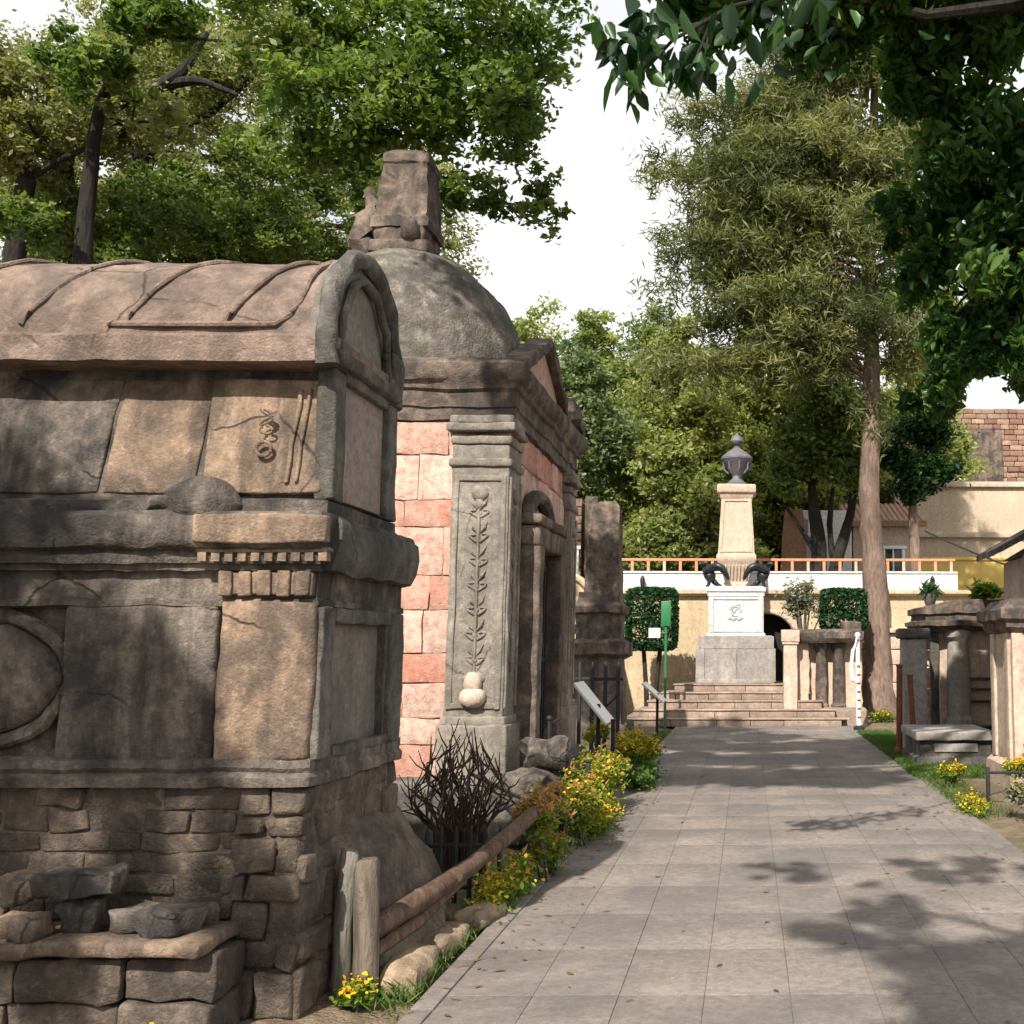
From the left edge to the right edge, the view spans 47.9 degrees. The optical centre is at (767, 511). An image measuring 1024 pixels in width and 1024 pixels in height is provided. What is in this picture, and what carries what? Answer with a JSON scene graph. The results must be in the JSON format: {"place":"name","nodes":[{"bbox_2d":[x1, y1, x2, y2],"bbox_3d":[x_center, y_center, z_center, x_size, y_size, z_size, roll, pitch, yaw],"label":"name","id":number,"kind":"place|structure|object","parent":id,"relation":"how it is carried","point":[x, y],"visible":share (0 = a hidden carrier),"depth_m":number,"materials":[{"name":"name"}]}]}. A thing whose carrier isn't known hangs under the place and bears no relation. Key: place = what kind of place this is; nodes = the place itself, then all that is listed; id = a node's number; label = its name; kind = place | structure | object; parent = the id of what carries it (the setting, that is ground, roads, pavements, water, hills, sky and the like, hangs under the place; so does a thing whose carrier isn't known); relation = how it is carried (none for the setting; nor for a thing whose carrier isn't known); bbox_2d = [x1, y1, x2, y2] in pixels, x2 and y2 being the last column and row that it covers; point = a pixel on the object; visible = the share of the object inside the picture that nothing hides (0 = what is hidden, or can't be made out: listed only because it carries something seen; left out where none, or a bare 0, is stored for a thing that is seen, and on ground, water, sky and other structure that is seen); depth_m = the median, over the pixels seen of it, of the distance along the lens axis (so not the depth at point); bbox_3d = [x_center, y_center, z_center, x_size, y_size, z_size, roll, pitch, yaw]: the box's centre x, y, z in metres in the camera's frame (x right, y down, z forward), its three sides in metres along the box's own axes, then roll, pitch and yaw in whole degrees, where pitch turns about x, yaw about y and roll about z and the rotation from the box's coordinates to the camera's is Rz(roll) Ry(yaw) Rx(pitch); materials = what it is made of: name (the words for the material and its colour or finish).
{"place":"outdoors","nodes":[
{"label":"outdoors","id":0,"kind":"place"},
{"bbox_2d":[0,0,1023,418],"label":"sky","id":1,"kind":"structure","parent":0,"point":[582,271],"materials":[{"name":"white"}]},
{"bbox_2d":[239,719,1023,1023],"bbox_3d":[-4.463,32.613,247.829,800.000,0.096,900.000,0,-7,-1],"label":"ground","id":2,"kind":"structure","parent":0,"point":[323,1009],"depth_m":7.11,"materials":[{"name":"soil"}]},
{"bbox_2d":[0,19,203,262],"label":"leafy tree","id":3,"kind":"object","parent":2,"relation":"on","point":[19,159],"visible":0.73,"depth_m":14.95,"materials":[{"name":"green plant"}]},
{"bbox_2d":[0,121,382,264],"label":"leafy tree","id":4,"kind":"object","parent":2,"relation":"on","point":[218,229],"visible":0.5,"depth_m":16.13,"materials":[{"name":"green plant"}]},
{"bbox_2d":[0,250,448,1023],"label":"stone tomb","id":5,"kind":"object","parent":2,"relation":"on","point":[208,562],"visible":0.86,"depth_m":5.04,"materials":[{"name":"brown stone"}]},
{"bbox_2d":[0,907,9,915],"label":"loose stone","id":6,"kind":"object","parent":5,"relation":"on","point":[5,910],"visible":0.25,"depth_m":4.61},
{"bbox_2d":[0,869,42,907],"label":"loose stone","id":7,"kind":"object","parent":6,"relation":"on","point":[15,889],"visible":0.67,"depth_m":4.61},
{"bbox_2d":[0,910,55,943],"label":"loose stone","id":8,"kind":"object","parent":5,"relation":"on","point":[21,927],"visible":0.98,"depth_m":4.51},
{"bbox_2d":[55,895,107,933],"bbox_3d":[-2.887,1.697,4.657,0.187,0.185,0.172,0,-7,-1],"label":"loose stone","id":9,"kind":"object","parent":5,"relation":"on","point":[87,915],"visible":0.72,"depth_m":4.59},
{"bbox_2d":[29,862,129,899],"bbox_3d":[-2.909,1.564,4.666,0.326,0.123,0.244,2,-7,-17],"label":"loose stone","id":10,"kind":"object","parent":9,"relation":"on","point":[66,882],"visible":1,"depth_m":4.58,"materials":[{"name":"stone"}]},
{"bbox_2d":[108,899,208,938],"bbox_3d":[-2.588,1.726,4.672,0.358,0.137,0.225,-2,-7,13],"label":"loose stone","id":11,"kind":"object","parent":5,"relation":"on","point":[146,919],"visible":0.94,"depth_m":4.60,"materials":[{"name":"stone"}]},
{"bbox_2d":[182,902,219,925],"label":"loose stone","id":12,"kind":"object","parent":5,"relation":"on","point":[212,916],"visible":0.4,"depth_m":4.76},
{"bbox_2d":[0,0,456,263],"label":"leafy tree","id":13,"kind":"object","parent":2,"relation":"on","point":[206,77],"visible":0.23,"depth_m":17.57,"materials":[{"name":"green plant"}]},
{"bbox_2d":[0,0,492,280],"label":"leafy tree","id":14,"kind":"object","parent":2,"relation":"on","point":[443,169],"visible":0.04,"depth_m":23.69,"materials":[{"name":"green plant"}]},
{"bbox_2d":[21,0,598,263],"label":"leafy tree","id":15,"kind":"object","parent":2,"relation":"on","point":[508,108],"visible":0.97,"depth_m":12.90,"materials":[{"name":"green plant"}]},
{"bbox_2d":[331,846,358,998],"bbox_3d":[-1.993,1.965,5.199,0.094,0.752,0.097,-7,-10,43],"label":"fence post","id":16,"kind":"object","parent":2,"relation":"on","point":[342,952],"visible":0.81,"depth_m":5.17,"materials":[{"name":"grey wood"}]},
{"bbox_2d":[329,971,378,1011],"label":"weed tuft","id":17,"kind":"object","parent":2,"relation":"on","point":[351,993],"visible":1,"depth_m":4.99,"materials":[{"name":"yellow plant"}]},
{"bbox_2d":[351,856,379,1005],"bbox_3d":[-1.891,1.990,5.180,0.129,0.708,0.129,0,-7,-1],"label":"fence post","id":18,"kind":"object","parent":2,"relation":"on","point":[366,897],"visible":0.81,"depth_m":5.15,"materials":[{"name":"brown wood"}]},
{"bbox_2d":[379,880,466,955],"bbox_3d":[-1.825,2.095,5.735,0.077,0.206,1.064,-1,-7,8],"label":"fence rail","id":19,"kind":"object","parent":18,"relation":"attached to","point":[400,933],"visible":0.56,"depth_m":5.62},
{"bbox_2d":[379,798,548,936],"bbox_3d":[-1.715,2.023,6.541,0.144,0.369,2.692,-1,-7,7],"label":"fence rail","id":20,"kind":"object","parent":18,"relation":"attached to","point":[415,902],"visible":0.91,"depth_m":6.04,"materials":[{"name":"wood"}]},
{"bbox_2d":[379,943,438,998],"bbox_3d":[-1.765,2.256,5.433,0.216,0.169,0.499,0,-7,-1],"label":"edging stone","id":21,"kind":"object","parent":2,"relation":"on","point":[415,961],"visible":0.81,"depth_m":5.29,"materials":[{"name":"stone"}]},
{"bbox_2d":[420,921,469,960],"bbox_3d":[-1.771,2.327,5.982,0.235,0.161,0.464,0,-7,-1],"label":"edging stone","id":22,"kind":"object","parent":2,"relation":"on","point":[450,933],"visible":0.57,"depth_m":5.89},
{"bbox_2d":[399,720,519,879],"bbox_3d":[-2.141,1.982,7.657,0.827,1.066,0.721,-5,-9,34],"label":"dry bush","id":23,"kind":"object","parent":2,"relation":"on","point":[460,818],"visible":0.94,"depth_m":7.57,"materials":[{"name":"plant"}]},
{"bbox_2d":[412,825,507,904],"bbox_3d":[-2.133,2.304,7.182,0.860,0.510,0.031,0,-7,-1],"label":"picket enclosure","id":24,"kind":"object","parent":2,"relation":"on","point":[441,845],"visible":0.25,"depth_m":7.19,"materials":[{"name":"black metal"}]},
{"bbox_2d":[347,150,586,848],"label":"mausoleum","id":25,"kind":"structure","parent":2,"relation":"on","point":[491,440],"depth_m":9.71,"materials":[{"name":"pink stone"}]},
{"bbox_2d":[452,897,506,932],"bbox_3d":[-1.724,2.407,6.574,0.228,0.147,0.515,0,-7,4],"label":"edging stone","id":26,"kind":"object","parent":2,"relation":"on","point":[469,914],"visible":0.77,"depth_m":6.42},
{"bbox_2d":[449,842,549,924],"bbox_3d":[-1.703,2.347,7.113,0.515,0.362,1.444,0,-7,-1],"label":"flowering shrub","id":27,"kind":"object","parent":2,"relation":"on","point":[510,876],"visible":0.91,"depth_m":6.96,"materials":[{"name":"green plant"}]},
{"bbox_2d":[501,767,564,848],"bbox_3d":[-1.949,2.459,9.148,0.435,0.741,0.513,-3,-15,19],"label":"rubble stone","id":28,"kind":"object","parent":2,"relation":"on","point":[526,775],"visible":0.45,"depth_m":9.01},
{"bbox_2d":[518,735,568,772],"bbox_3d":[-1.889,2.050,9.373,0.427,0.292,0.392,-3,21,-21],"label":"rubble stone","id":29,"kind":"object","parent":28,"relation":"on","point":[549,754],"visible":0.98,"depth_m":9.27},
{"bbox_2d":[49,728,1017,1023],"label":"grass","id":30,"kind":"structure","parent":2,"relation":"on","point":[883,740],"depth_m":12.66,"materials":[{"name":"plant"}]},
{"bbox_2d":[510,778,576,881],"bbox_3d":[-1.575,2.230,7.738,0.422,0.741,0.694,-2,-7,12],"label":"flowering shrub","id":31,"kind":"object","parent":2,"relation":"on","point":[551,810],"visible":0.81,"depth_m":7.66,"materials":[{"name":"green plant"}]},
{"bbox_2d":[529,830,579,875],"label":"flowering shrub","id":32,"kind":"object","parent":2,"relation":"on","point":[551,852],"visible":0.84,"depth_m":7.83,"materials":[{"name":"green plant"}]},
{"bbox_2d":[558,761,611,846],"bbox_3d":[-1.561,2.439,9.239,0.542,0.703,0.902,0,-7,-1],"label":"flowering shrub","id":33,"kind":"object","parent":2,"relation":"on","point":[584,804],"visible":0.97,"depth_m":9.04,"materials":[{"name":"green plant"}]},
{"bbox_2d":[574,681,613,752],"bbox_3d":[-2.237,2.802,14.124,0.441,1.242,0.800,0,-7,-1],"label":"slanted panel","id":34,"kind":"object","parent":2,"relation":"on","point":[595,704],"visible":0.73,"depth_m":14.09,"materials":[{"name":"black metal"}]},
{"bbox_2d":[582,717,610,754],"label":"flowering shrub","id":35,"kind":"object","parent":2,"relation":"on","point":[590,735],"visible":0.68,"depth_m":16.04,"materials":[{"name":"green plant"}]},
{"bbox_2d":[567,786,629,842],"bbox_3d":[-1.550,2.688,9.892,0.585,0.375,1.638,0,-7,-1],"label":"flowering shrub","id":36,"kind":"object","parent":2,"relation":"on","point":[601,826],"visible":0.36,"depth_m":9.71,"materials":[{"name":"yellow plant"}]},
{"bbox_2d":[575,661,622,752],"bbox_3d":[-2.630,3.061,17.107,0.750,1.470,0.069,0,-7,-1],"label":"iron grille","id":37,"kind":"object","parent":2,"relation":"on","point":[604,679],"visible":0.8,"depth_m":17.11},
{"bbox_2d":[572,501,633,745],"bbox_3d":[-3.099,1.956,19.449,1.395,4.307,1.402,0,-7,-1],"label":"obelisk tomb","id":38,"kind":"object","parent":2,"relation":"on","point":[602,610],"visible":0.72,"depth_m":19.09,"materials":[{"name":"stone"}]},
{"bbox_2d":[572,740,633,805],"bbox_3d":[-1.688,2.623,10.893,0.757,0.748,1.462,0,-7,-1],"label":"flowering shrub","id":39,"kind":"object","parent":2,"relation":"on","point":[612,766],"visible":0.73,"depth_m":10.76,"materials":[{"name":"yellow plant"}]},
{"bbox_2d":[606,723,667,767],"bbox_3d":[-1.626,2.999,13.803,0.710,0.724,1.560,-1,-7,8],"label":"flowering shrub","id":40,"kind":"object","parent":2,"relation":"on","point":[641,744],"visible":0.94,"depth_m":13.56,"materials":[{"name":"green plant"}]},
{"bbox_2d":[625,754,666,792],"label":"flowering shrub","id":41,"kind":"object","parent":2,"relation":"on","point":[643,776],"visible":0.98,"depth_m":12.72,"materials":[{"name":"green plant"}]},
{"bbox_2d":[624,586,679,705],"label":"topiary tree","id":42,"kind":"object","parent":2,"relation":"on","point":[646,620],"visible":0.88,"depth_m":24.91,"materials":[{"name":"green plant"}]},
{"bbox_2d":[641,682,666,735],"bbox_3d":[-2.086,3.649,20.169,0.407,1.061,0.800,0,-7,-1],"label":"slanted panel","id":43,"kind":"object","parent":2,"relation":"on","point":[654,692],"visible":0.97,"depth_m":20.13,"materials":[{"name":"black metal"}]},
{"bbox_2d":[649,601,670,729],"bbox_3d":[-2.260,3.187,22.919,0.451,2.660,0.090,1,-7,-5],"label":"green sign","id":44,"kind":"object","parent":2,"relation":"on","point":[665,617],"visible":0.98,"depth_m":22.97,"materials":[{"name":"metal"}]},
{"bbox_2d":[627,681,849,726],"bbox_3d":[-0.799,4.355,25.294,4.984,0.875,4.168,0,-7,-1],"label":"stepped base","id":45,"kind":"object","parent":2,"relation":"on","point":[691,703],"visible":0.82,"depth_m":23.60,"materials":[{"name":"stone"}]},
{"bbox_2d":[695,484,775,683],"bbox_3d":[-0.741,1.679,25.864,1.802,4.634,1.763,0,-7,-1],"label":"monument","id":46,"kind":"object","parent":45,"relation":"on","point":[735,645],"visible":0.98,"depth_m":25.16,"materials":[{"name":"grey stone"}]},
{"bbox_2d":[698,562,729,586],"bbox_3d":[-1.252,1.450,25.539,0.731,0.598,0.590,0,-7,-1],"label":"eagle statue","id":47,"kind":"object","parent":46,"relation":"on","point":[709,574],"visible":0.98,"depth_m":25.40,"materials":[{"name":"black metal"}]},
{"bbox_2d":[721,433,752,483],"bbox_3d":[-0.742,-1.252,26.249,0.766,1.287,0.766,0,-7,-1],"label":"urn","id":48,"kind":"object","parent":46,"relation":"on","point":[736,460],"visible":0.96,"depth_m":26.05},
{"bbox_2d":[743,562,773,586],"bbox_3d":[-0.220,1.453,25.557,0.731,0.598,0.590,0,-7,-1],"label":"eagle statue","id":49,"kind":"object","parent":46,"relation":"on","point":[763,571],"visible":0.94,"depth_m":25.42,"materials":[{"name":"black metal"}]},
{"bbox_2d":[781,630,799,708],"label":"pillar","id":50,"kind":"structure","parent":2,"relation":"on","point":[790,640],"depth_m":23.93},
{"bbox_2d":[610,1,982,719],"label":"tall conifer","id":51,"kind":"object","parent":2,"relation":"on","point":[778,167],"visible":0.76,"depth_m":26.70,"materials":[{"name":"green plant"}]},
{"bbox_2d":[768,574,834,628],"bbox_3d":[0.862,3.141,25.644,1.705,3.436,1.349,0,-7,-1],"label":"greygreen shrub","id":52,"kind":"object","parent":2,"relation":"on","point":[801,603],"visible":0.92,"depth_m":25.68,"materials":[{"name":"green plant"}]},
{"bbox_2d":[623,571,1003,715],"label":"terrace wall","id":53,"kind":"structure","parent":2,"relation":"on","point":[903,590],"depth_m":27.28,"materials":[{"name":"paint"}]},
{"bbox_2d":[622,558,954,571],"bbox_3d":[0.407,1.346,27.658,8.600,0.350,0.100,0,-7,-1],"label":"terrace railing","id":54,"kind":"object","parent":53,"relation":"on","point":[664,560],"visible":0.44,"depth_m":27.63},
{"bbox_2d":[790,621,867,725],"bbox_3d":[1.268,3.590,24.576,1.808,2.316,1.239,0,-7,-1],"label":"columned tomb","id":55,"kind":"object","parent":2,"relation":"on","point":[823,661],"visible":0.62,"depth_m":24.28,"materials":[{"name":"stone"}]},
{"bbox_2d":[646,0,1023,426],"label":"broadleaf tree","id":56,"kind":"object","parent":2,"relation":"on","point":[961,126],"visible":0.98,"depth_m":11.34,"materials":[{"name":"green plant"}]},
{"bbox_2d":[580,0,863,124],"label":"hanging branch","id":57,"kind":"object","parent":56,"relation":"attached to","point":[643,54],"visible":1,"depth_m":5.75,"materials":[{"name":"green plant"}]},
{"bbox_2d":[818,587,868,630],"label":"topiary tree","id":58,"kind":"object","parent":2,"relation":"on","point":[844,608],"visible":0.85,"depth_m":25.17,"materials":[{"name":"green plant"}]},
{"bbox_2d":[849,632,863,729],"bbox_3d":[1.795,3.436,22.369,0.302,1.984,0.242,0,-7,-1],"label":"white pole","id":59,"kind":"object","parent":2,"relation":"on","point":[858,691],"visible":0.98,"depth_m":22.32,"materials":[{"name":"paint"}]},
{"bbox_2d":[861,628,899,695],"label":"stone wall","id":60,"kind":"structure","parent":2,"relation":"on","point":[895,646],"depth_m":26.82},
{"bbox_2d":[868,708,895,722],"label":"flowering shrub","id":61,"kind":"object","parent":2,"relation":"on","point":[879,716],"visible":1,"depth_m":24.18,"materials":[{"name":"yellow plant"}]},
{"bbox_2d":[894,664,902,752],"bbox_3d":[2.021,3.083,17.090,0.211,1.428,0.191,0,-7,-1],"label":"rusty post","id":62,"kind":"object","parent":2,"relation":"on","point":[899,708],"visible":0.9,"depth_m":17.07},
{"bbox_2d":[906,674,915,723],"bbox_3d":[2.249,3.142,16.980,0.208,1.282,0.209,0,-7,-1],"label":"rusty post","id":63,"kind":"object","parent":2,"relation":"on","point":[911,700],"visible":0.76,"depth_m":16.98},
{"bbox_2d":[895,628,929,747],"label":"grey pillar","id":64,"kind":"structure","parent":2,"relation":"on","point":[913,657],"depth_m":17.58,"materials":[{"name":"stone"}]},
{"bbox_2d":[901,724,991,765],"bbox_3d":[2.582,3.385,15.902,1.125,0.544,1.550,0,-7,-1],"label":"ledger grave","id":65,"kind":"object","parent":2,"relation":"on","point":[962,744],"visible":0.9,"depth_m":15.21,"materials":[{"name":"grey stone"}]},
{"bbox_2d":[936,756,969,786],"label":"flowering shrub","id":66,"kind":"object","parent":2,"relation":"on","point":[953,771],"visible":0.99,"depth_m":13.11,"materials":[{"name":"yellow plant"}]},
{"bbox_2d":[905,599,1003,748],"bbox_3d":[4.164,2.779,18.876,3.426,2.503,1.837,0,-7,-1],"label":"canopy tomb","id":67,"kind":"object","parent":2,"relation":"on","point":[958,669],"visible":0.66,"depth_m":18.25,"materials":[{"name":"grey stone"}]},
{"bbox_2d":[917,577,944,605],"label":"potted succulent","id":68,"kind":"object","parent":67,"relation":"on","point":[930,593],"visible":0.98,"depth_m":18.46,"materials":[{"name":"green plant"}]},
{"bbox_2d":[964,577,1003,599],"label":"fern","id":69,"kind":"object","parent":67,"relation":"on","point":[987,590],"visible":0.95,"depth_m":18.34,"materials":[{"name":"green plant"}]},
{"bbox_2d":[888,178,1023,403],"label":"broadleaf tree","id":70,"kind":"object","parent":2,"relation":"on","point":[937,298],"visible":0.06,"depth_m":15.83,"materials":[{"name":"green plant"}]},
{"bbox_2d":[951,787,996,815],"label":"flowering shrub","id":71,"kind":"object","parent":2,"relation":"on","point":[970,803],"visible":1,"depth_m":10.87,"materials":[{"name":"yellow plant"}]},
{"bbox_2d":[976,598,1023,787],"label":"cream tomb","id":72,"kind":"object","parent":2,"relation":"on","point":[1002,622],"visible":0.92,"depth_m":13.06,"materials":[{"name":"beige stone"}]},
{"bbox_2d":[976,529,1023,599],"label":"gabled tomb","id":73,"kind":"object","parent":2,"relation":"on","point":[1014,576],"visible":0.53,"depth_m":17.07,"materials":[{"name":"stone"}]},
{"bbox_2d":[983,767,1023,803],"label":"fence","id":74,"kind":"object","parent":2,"relation":"on","point":[987,772],"visible":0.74,"depth_m":11.48,"materials":[{"name":"black metal"}]},
{"bbox_2d":[998,777,1023,813],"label":"flowering shrub","id":75,"kind":"object","parent":2,"relation":"on","point":[1015,788],"visible":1,"depth_m":10.40,"materials":[{"name":"white plant"}]},
{"bbox_2d":[1002,744,1023,781],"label":"flowering shrub","id":76,"kind":"object","parent":2,"relation":"on","point":[1017,764],"visible":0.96,"depth_m":11.74,"materials":[{"name":"yellow plant"}]},
{"bbox_2d":[396,726,1023,1023],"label":"path","id":77,"kind":"structure","parent":0,"point":[916,934],"depth_m":6.85,"materials":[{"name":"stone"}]},
{"bbox_2d":[407,734,1021,1021],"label":"fallen leaves","id":78,"kind":"object","parent":77,"relation":"on","point":[572,973],"visible":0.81,"depth_m":6.44,"materials":[{"name":"brown plant"}]},
{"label":"hill","id":79,"kind":"structure","parent":0,"visible":0},
{"bbox_2d":[512,291,624,501],"bbox_3d":[-7.706,-2.523,38.800,5.849,10.247,4.516,0,-7,-1],"label":"hill tree","id":80,"kind":"object","parent":79,"relation":"on","point":[524,328],"visible":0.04,"depth_m":38.65,"materials":[{"name":"green plant"}]},
{"bbox_2d":[576,499,584,577],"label":"brick house","id":81,"kind":"structure","parent":79,"relation":"on","point":[580,516],"depth_m":30.12,"materials":[{"name":"white paint"}]},
{"bbox_2d":[584,496,599,578],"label":"stone tower","id":82,"kind":"structure","parent":79,"relation":"on","point":[590,501],"depth_m":30.32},
{"bbox_2d":[553,333,649,570],"bbox_3d":[-5.982,-1.252,33.166,4.734,8.542,4.249,0,-7,-1],"label":"hill tree","id":83,"kind":"object","parent":79,"relation":"on","point":[584,380],"visible":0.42,"depth_m":32.91,"materials":[{"name":"green plant"}]},
{"bbox_2d":[562,307,671,519],"bbox_3d":[-5.995,-2.505,39.526,5.963,9.979,4.708,0,-7,-1],"label":"hill tree","id":84,"kind":"object","parent":79,"relation":"on","point":[595,335],"visible":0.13,"depth_m":39.71,"materials":[{"name":"green plant"}]},
{"bbox_2d":[589,307,727,570],"bbox_3d":[-3.196,-1.886,35.333,5.063,9.443,4.272,5,-9,-34],"label":"hill tree","id":85,"kind":"object","parent":79,"relation":"on","point":[653,415],"visible":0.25,"depth_m":35.05,"materials":[{"name":"green plant"}]},
{"bbox_2d":[612,285,708,427],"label":"hill tree","id":86,"kind":"object","parent":79,"relation":"on","point":[651,317],"visible":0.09,"depth_m":43.15,"materials":[{"name":"green plant"}]},
{"bbox_2d":[621,427,724,570],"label":"hill tree","id":87,"kind":"object","parent":79,"relation":"on","point":[669,478],"visible":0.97,"depth_m":30.14,"materials":[{"name":"green plant"}]},
{"bbox_2d":[639,386,761,570],"bbox_3d":[-2.126,-0.389,33.390,3.890,6.886,3.924,0,-7,-1],"label":"hill tree","id":88,"kind":"object","parent":79,"relation":"on","point":[708,420],"visible":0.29,"depth_m":32.78,"materials":[{"name":"green plant"}]},
{"bbox_2d":[673,460,778,570],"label":"hill tree","id":89,"kind":"object","parent":79,"relation":"on","point":[711,541],"visible":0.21,"depth_m":30.79,"materials":[{"name":"green plant"}]},
{"bbox_2d":[712,328,847,570],"bbox_3d":[0.117,-2.067,36.716,5.336,9.721,4.650,0,-7,-1],"label":"hill tree","id":90,"kind":"object","parent":79,"relation":"on","point":[756,413],"visible":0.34,"depth_m":35.91,"materials":[{"name":"green plant"}]},
{"bbox_2d":[780,509,806,570],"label":"chimney tower","id":91,"kind":"structure","parent":79,"relation":"on","point":[793,543],"depth_m":31.39,"materials":[{"name":"brick"}]},
{"bbox_2d":[803,510,851,570],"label":"white house","id":92,"kind":"structure","parent":79,"relation":"on","point":[838,518],"depth_m":32.60,"materials":[{"name":"paint"}]},
{"bbox_2d":[758,370,901,570],"bbox_3d":[1.687,-0.853,29.895,3.995,6.566,2.949,0,-7,-1],"label":"terrace tree","id":93,"kind":"object","parent":79,"relation":"on","point":[828,451],"visible":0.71,"depth_m":29.50,"materials":[{"name":"green plant"}]},
{"bbox_2d":[783,337,897,510],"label":"hill tree","id":94,"kind":"object","parent":79,"relation":"on","point":[885,481],"visible":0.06,"depth_m":37.22,"materials":[{"name":"green plant"}]},
{"bbox_2d":[838,503,926,570],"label":"tan house","id":95,"kind":"structure","parent":79,"relation":"on","point":[895,526],"depth_m":33.22,"materials":[{"name":"paint"}]},
{"bbox_2d":[883,546,906,570],"bbox_3d":[3.761,1.514,33.070,0.800,1.000,0.120,0,-7,-1],"label":"window","id":96,"kind":"structure","parent":95,"relation":"in","point":[890,552],"depth_m":33.08,"materials":[{"name":"white paint"}]},
{"bbox_2d":[880,410,979,570],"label":"terrace tree","id":97,"kind":"object","parent":79,"relation":"on","point":[922,476],"visible":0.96,"depth_m":28.77,"materials":[{"name":"green plant"}]},
{"bbox_2d":[880,327,1003,503],"bbox_3d":[5.089,-2.340,39.412,5.800,9.623,5.413,3,-8,-19],"label":"hill tree","id":98,"kind":"object","parent":79,"relation":"on","point":[958,450],"visible":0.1,"depth_m":38.88,"materials":[{"name":"green plant"}]},
{"bbox_2d":[885,482,1023,556],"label":"cream building","id":99,"kind":"structure","parent":79,"relation":"on","point":[979,517],"depth_m":36.88,"materials":[{"name":"white paint"}]},
{"bbox_2d":[887,408,1023,484],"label":"brick building","id":100,"kind":"structure","parent":79,"relation":"on","point":[1000,436],"depth_m":45.82,"materials":[{"name":"brown brick"}]},
{"bbox_2d":[921,557,1008,589],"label":"yellow wall","id":101,"kind":"structure","parent":79,"relation":"on","point":[967,569],"depth_m":34.58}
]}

